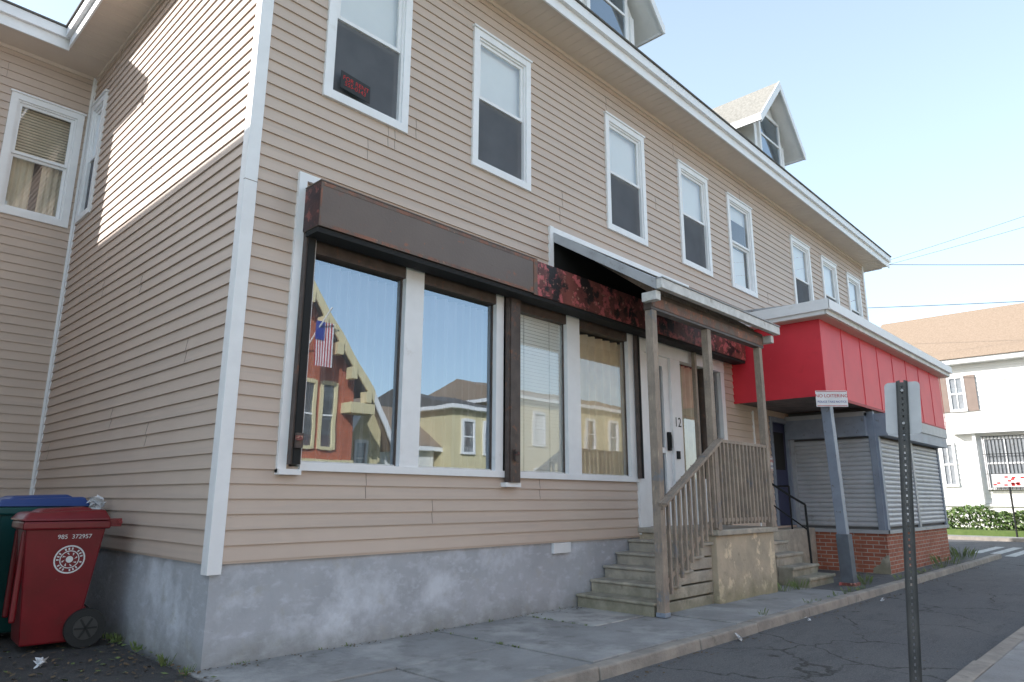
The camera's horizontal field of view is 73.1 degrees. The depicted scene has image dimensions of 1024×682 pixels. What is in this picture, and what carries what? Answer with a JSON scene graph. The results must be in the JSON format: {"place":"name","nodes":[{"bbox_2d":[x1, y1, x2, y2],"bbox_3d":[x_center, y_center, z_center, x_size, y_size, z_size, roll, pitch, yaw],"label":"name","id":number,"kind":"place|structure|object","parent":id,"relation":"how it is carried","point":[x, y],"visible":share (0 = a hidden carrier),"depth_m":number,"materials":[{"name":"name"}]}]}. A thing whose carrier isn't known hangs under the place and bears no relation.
{"place":"outdoors","nodes":[
{"label":"outdoors","id":0,"kind":"place"},
{"bbox_2d":[0,46,95,497],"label":"wing siding","id":1,"kind":"object","parent":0,"point":[32,257],"visible":0.83,"depth_m":12.03,"materials":[{"name":"beige wood"}]},
{"bbox_2d":[0,88,86,228],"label":"wing window","id":2,"kind":"structure","parent":1,"relation":"in","point":[38,134],"depth_m":12.68,"materials":[{"name":"white wood"}]},
{"bbox_2d":[5,157,61,216],"bbox_3d":[-8.708,-2.764,12.545,0.057,1.100,0.850,-12,-18,42],"label":"wing curtain","id":3,"kind":"object","parent":2,"relation":"in","point":[19,184],"visible":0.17,"depth_m":12.55,"materials":[{"name":"beige fabric"}]},
{"bbox_2d":[0,632,201,681],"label":"driveway","id":4,"kind":"structure","parent":0,"point":[63,669],"depth_m":6.78,"materials":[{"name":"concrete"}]},
{"bbox_2d":[0,494,89,632],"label":"wheeled trash bin","id":5,"kind":"object","parent":4,"relation":"on","point":[11,507],"visible":0.27,"depth_m":8.12,"materials":[{"name":"plastic"}]},
{"bbox_2d":[87,495,105,509],"bbox_3d":[-5.258,2.066,8.749,0.226,0.243,0.232,-12,-18,42],"label":"plastic bag","id":6,"kind":"object","parent":5,"relation":"on","point":[97,502],"visible":0.79,"depth_m":8.72,"materials":[{"name":"white plastic"}]},
{"bbox_2d":[2,506,122,647],"bbox_3d":[-5.108,2.637,7.804,0.976,1.489,0.845,12,-17,-41],"label":"wheeled trash bin","id":7,"kind":"object","parent":4,"relation":"on","point":[55,553],"visible":1,"depth_m":7.51,"materials":[{"name":"plastic"}]},
{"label":"rear walls","id":8,"kind":"object","parent":4,"relation":"on","visible":0},
{"bbox_2d":[34,0,256,561],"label":"side siding","id":9,"kind":"object","parent":8,"relation":"attached to","point":[129,429],"visible":0.91,"depth_m":9.19,"materials":[{"name":"plastic"}]},
{"bbox_2d":[75,89,108,224],"bbox_3d":[-7.462,-3.304,12.808,0.850,2.380,0.675,-12,-18,42],"label":"side window","id":10,"kind":"structure","parent":9,"relation":"in","point":[98,105],"depth_m":12.68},
{"bbox_2d":[0,0,861,267],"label":"frieze","id":11,"kind":"object","parent":8,"relation":"attached to","point":[491,2],"visible":1,"depth_m":13.04,"materials":[{"name":"white wood"}]},
{"bbox_2d":[0,0,885,271],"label":"soffit","id":12,"kind":"structure","parent":8,"relation":"attached to","point":[110,26],"depth_m":12.89,"materials":[{"name":"white wood"}]},
{"bbox_2d":[29,0,868,575],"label":"corner trim","id":13,"kind":"structure","parent":8,"relation":"attached to","point":[215,524],"depth_m":7.46,"materials":[{"name":"white wood"}]},
{"bbox_2d":[8,0,1023,326],"label":"sky","id":14,"kind":"structure","parent":0,"point":[908,115],"materials":[{"name":"blue"}]},
{"bbox_2d":[187,552,991,681],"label":"sidewalk","id":15,"kind":"structure","parent":0,"point":[555,643],"depth_m":7.70,"materials":[{"name":"concrete"}]},
{"bbox_2d":[100,545,978,675],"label":"weeds","id":16,"kind":"object","parent":15,"relation":"on","point":[162,661],"visible":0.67,"depth_m":12.39,"materials":[{"name":"green plant"}]},
{"bbox_2d":[553,233,779,617],"bbox_3d":[2.914,1.324,11.829,1.760,5.898,4.649,-12,-18,42],"label":"wooden entry porch","id":17,"kind":"object","parent":15,"relation":"on","point":[739,482],"visible":0.95,"depth_m":11.19,"materials":[{"name":"brown wood"}]},
{"bbox_2d":[576,524,777,616],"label":"concrete steps","id":18,"kind":"structure","parent":15,"relation":"on","point":[732,563],"depth_m":10.99,"materials":[{"name":"beige concrete"}]},
{"bbox_2d":[773,527,835,587],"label":"entry steps","id":19,"kind":"structure","parent":15,"relation":"on","point":[792,555],"depth_m":13.95,"materials":[{"name":"concrete"}]},
{"bbox_2d":[772,483,812,562],"bbox_3d":[6.093,3.933,15.067,1.225,1.675,1.244,-12,-18,42],"label":"black handrail","id":20,"kind":"object","parent":19,"relation":"on","point":[790,516],"visible":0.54,"depth_m":14.47,"materials":[{"name":"black metal"}]},
{"bbox_2d":[731,298,951,586],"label":"red canopy shop","id":21,"kind":"structure","parent":15,"relation":"on","point":[846,473],"depth_m":15.98,"materials":[{"name":"metal"}]},
{"bbox_2d":[751,411,796,525],"bbox_3d":[6.186,3.042,16.392,0.140,2.600,2.000,-12,-18,42],"label":"blue door","id":22,"kind":"structure","parent":21,"relation":"attached to","point":[782,459],"depth_m":16.73,"materials":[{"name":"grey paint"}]},
{"bbox_2d":[815,391,847,406],"bbox_3d":[6.358,1.147,13.744,0.630,0.320,0.015,0,-13,2],"label":"no loitering sign","id":23,"kind":"object","parent":21,"relation":"attached to","point":[831,398],"visible":1,"depth_m":13.74,"materials":[{"name":"white metal"}]},
{"bbox_2d":[597,539,1023,681],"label":"road","id":24,"kind":"structure","parent":0,"point":[972,614],"depth_m":8.76,"materials":[{"name":"grey asphalt"}]},
{"bbox_2d":[34,598,884,668],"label":"paper litter","id":25,"kind":"object","parent":24,"relation":"on","point":[39,661],"visible":1,"depth_m":6.73,"materials":[{"name":"white paper"}]},
{"bbox_2d":[0,565,1018,681],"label":"fallen leaves","id":26,"kind":"object","parent":24,"relation":"on","point":[117,657],"visible":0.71,"depth_m":6.97,"materials":[{"name":"brown plant"}]},
{"bbox_2d":[520,554,1001,681],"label":"kerb","id":27,"kind":"structure","parent":24,"relation":"on","point":[612,667],"depth_m":8.53,"materials":[{"name":"concrete"}]},
{"bbox_2d":[884,380,921,681],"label":"street sign","id":28,"kind":"object","parent":24,"relation":"on","point":[902,408],"visible":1,"depth_m":5.82,"materials":[{"name":"grey metal"}]},
{"bbox_2d":[975,547,1023,556],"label":"crosswalk marking","id":29,"kind":"object","parent":24,"relation":"on","point":[1005,551],"visible":0.67,"depth_m":23.86,"materials":[{"name":"paint"}]},
{"bbox_2d":[947,527,1023,536],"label":"lawn","id":30,"kind":"structure","parent":0,"point":[986,532],"depth_m":32.01,"materials":[{"name":"green plant"}]},
{"bbox_2d":[941,351,1023,365],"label":"walls","id":31,"kind":"structure","parent":30,"relation":"on","point":[987,358],"depth_m":35.99,"materials":[{"name":"white"}]},
{"bbox_2d":[880,303,1023,360],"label":"roof","id":32,"kind":"structure","parent":31,"relation":"on","point":[987,331],"depth_m":38.92,"materials":[{"name":"beige"}]},
{"bbox_2d":[938,358,1023,527],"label":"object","id":33,"kind":"object","parent":31,"relation":"attached to","point":[981,456],"visible":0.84,"depth_m":35.87,"materials":[{"name":"white"}]},
{"bbox_2d":[946,504,1023,530],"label":"hedge","id":34,"kind":"object","parent":30,"relation":"on","point":[970,511],"visible":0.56,"depth_m":32.74,"materials":[{"name":"green plant"}]},
{"bbox_2d":[974,640,1023,681],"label":"sidewalk","id":35,"kind":"structure","parent":0,"point":[1008,667],"depth_m":6.73,"materials":[{"name":"concrete"}]},
{"bbox_3d":[-0.864,-6.256,20.917,15.050,4.950,25.000,-12,-18,42],"label":"roof","id":36,"kind":"object","parent":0,"visible":0},
{"bbox_2d":[0,0,891,272],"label":"fascia","id":37,"kind":"structure","parent":36,"relation":"attached to","point":[580,15],"depth_m":13.25,"materials":[{"name":"white painted wood"}]},
{"bbox_2d":[627,0,665,47],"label":"dormer","id":38,"kind":"object","parent":36,"relation":"on","point":[649,25],"visible":0.18,"depth_m":14.73,"materials":[{"name":"white wood"}]},
{"bbox_2d":[580,0,634,44],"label":"dormer front","id":39,"kind":"object","parent":38,"relation":"attached to","point":[616,15],"visible":0.31,"depth_m":14.16,"materials":[{"name":"white"}]},
{"bbox_2d":[713,81,805,165],"bbox_3d":[5.714,-5.388,20.724,4.960,3.160,3.000,-12,-18,42],"label":"dormer","id":40,"kind":"object","parent":36,"relation":"on","point":[742,114],"visible":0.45,"depth_m":19.61,"materials":[{"name":"white"}]},
{"bbox_2d":[751,109,784,168],"bbox_3d":[7.179,-5.762,19.374,0.113,2.700,1.920,-12,-18,42],"label":"dormer front","id":41,"kind":"object","parent":40,"relation":"attached to","point":[765,136],"visible":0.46,"depth_m":19.41,"materials":[{"name":"white wood"}]},
{"label":"ground","id":42,"kind":"structure","parent":0,"visible":0},
{"bbox_2d":[84,525,796,671],"bbox_3d":[1.325,4.981,16.166,7.430,1.282,23.460,-12,-18,42],"label":"foundation","id":43,"kind":"object","parent":42,"relation":"on","point":[244,611],"visible":0.39,"depth_m":7.92,"materials":[{"name":"concrete"}]},
{"bbox_2d":[275,171,745,534],"bbox_3d":[1.281,0.656,11.405,0.530,5.000,10.720,-12,-18,42],"label":"shop front","id":44,"kind":"object","parent":43,"relation":"on","point":[571,293],"visible":0.84,"depth_m":9.91,"materials":[{"name":"white wood"}]},
{"bbox_2d":[301,262,696,478],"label":"shop windows","id":45,"kind":"structure","parent":44,"relation":"attached to","point":[349,406],"depth_m":9.50,"materials":[{"name":"clear glass"}]},
{"bbox_2d":[289,258,731,526],"bbox_3d":[0.076,1.532,12.795,3.310,3.900,11.600,-12,-18,42],"label":"shop interior","id":46,"kind":"object","parent":43,"relation":"on","point":[427,292],"depth_m":11.82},
{"bbox_2d":[222,0,866,561],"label":"front siding","id":47,"kind":"object","parent":43,"relation":"on","point":[424,166],"visible":0.55,"depth_m":9.81,"materials":[{"name":"plastic"}]},
{"bbox_2d":[321,0,863,317],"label":"windows","id":48,"kind":"structure","parent":47,"relation":"attached to","point":[501,76],"depth_m":11.53,"materials":[{"name":"white wood"}]},
{"bbox_2d":[340,70,369,103],"bbox_3d":[-2.014,-3.271,8.903,0.007,0.280,0.440,-12,-18,42],"label":"window sign","id":49,"kind":"object","parent":48,"relation":"attached to","point":[358,94],"visible":1,"depth_m":8.89,"materials":[{"name":"black"}]},
{"bbox_2d":[343,75,367,96],"bbox_3d":[-2.009,-3.274,8.902,0.002,0.132,0.388,-12,-23,42],"label":"window sign text","id":50,"kind":"object","parent":49,"relation":"attached to","point":[357,86],"depth_m":8.89},
{"bbox_2d":[333,20,858,314],"bbox_3d":[4.645,-2.487,16.010,0.045,2.020,20.082,-12,-18,42],"label":"window glass","id":51,"kind":"object","parent":48,"relation":"attached to","point":[372,64],"visible":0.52,"depth_m":10.76,"materials":[{"name":"black glass"}]},
{"bbox_2d":[770,456,773,470],"bbox_3d":[5.899,3.004,15.972,0.047,0.685,0.649,-12,-18,42],"label":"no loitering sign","id":52,"kind":"object","parent":47,"relation":"attached to","point":[771,459],"visible":0.17,"depth_m":16.16,"materials":[{"name":"white"}]},
{"bbox_2d":[946,626,1023,681],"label":"kerb","id":53,"kind":"structure","parent":42,"relation":"on","point":[973,671],"depth_m":7.13,"materials":[{"name":"concrete"}]},
{"bbox_2d":[948,535,1023,541],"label":"kerb","id":54,"kind":"structure","parent":42,"relation":"on","point":[987,538],"depth_m":30.55,"materials":[{"name":"concrete"}]},
{"bbox_2d":[1009,487,1017,536],"bbox_3d":[24.205,7.351,29.593,4.580,2.200,0.069,-12,-18,42],"label":"iron fence post","id":55,"kind":"object","parent":54,"relation":"on","point":[1013,511],"visible":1,"depth_m":31.08,"materials":[{"name":"metal"}]},
{"bbox_3d":[32.824,-1.823,22.274,2.000,17.100,0.320,-12,-18,42],"label":"utility pole","id":56,"kind":"object","parent":54,"relation":"on","visible":0},
{"bbox_2d":[871,216,1023,307],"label":"power lines","id":57,"kind":"object","parent":56,"relation":"attached to","point":[948,248],"visible":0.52,"depth_m":33.51,"materials":[{"name":"black rubber"}]}
]}

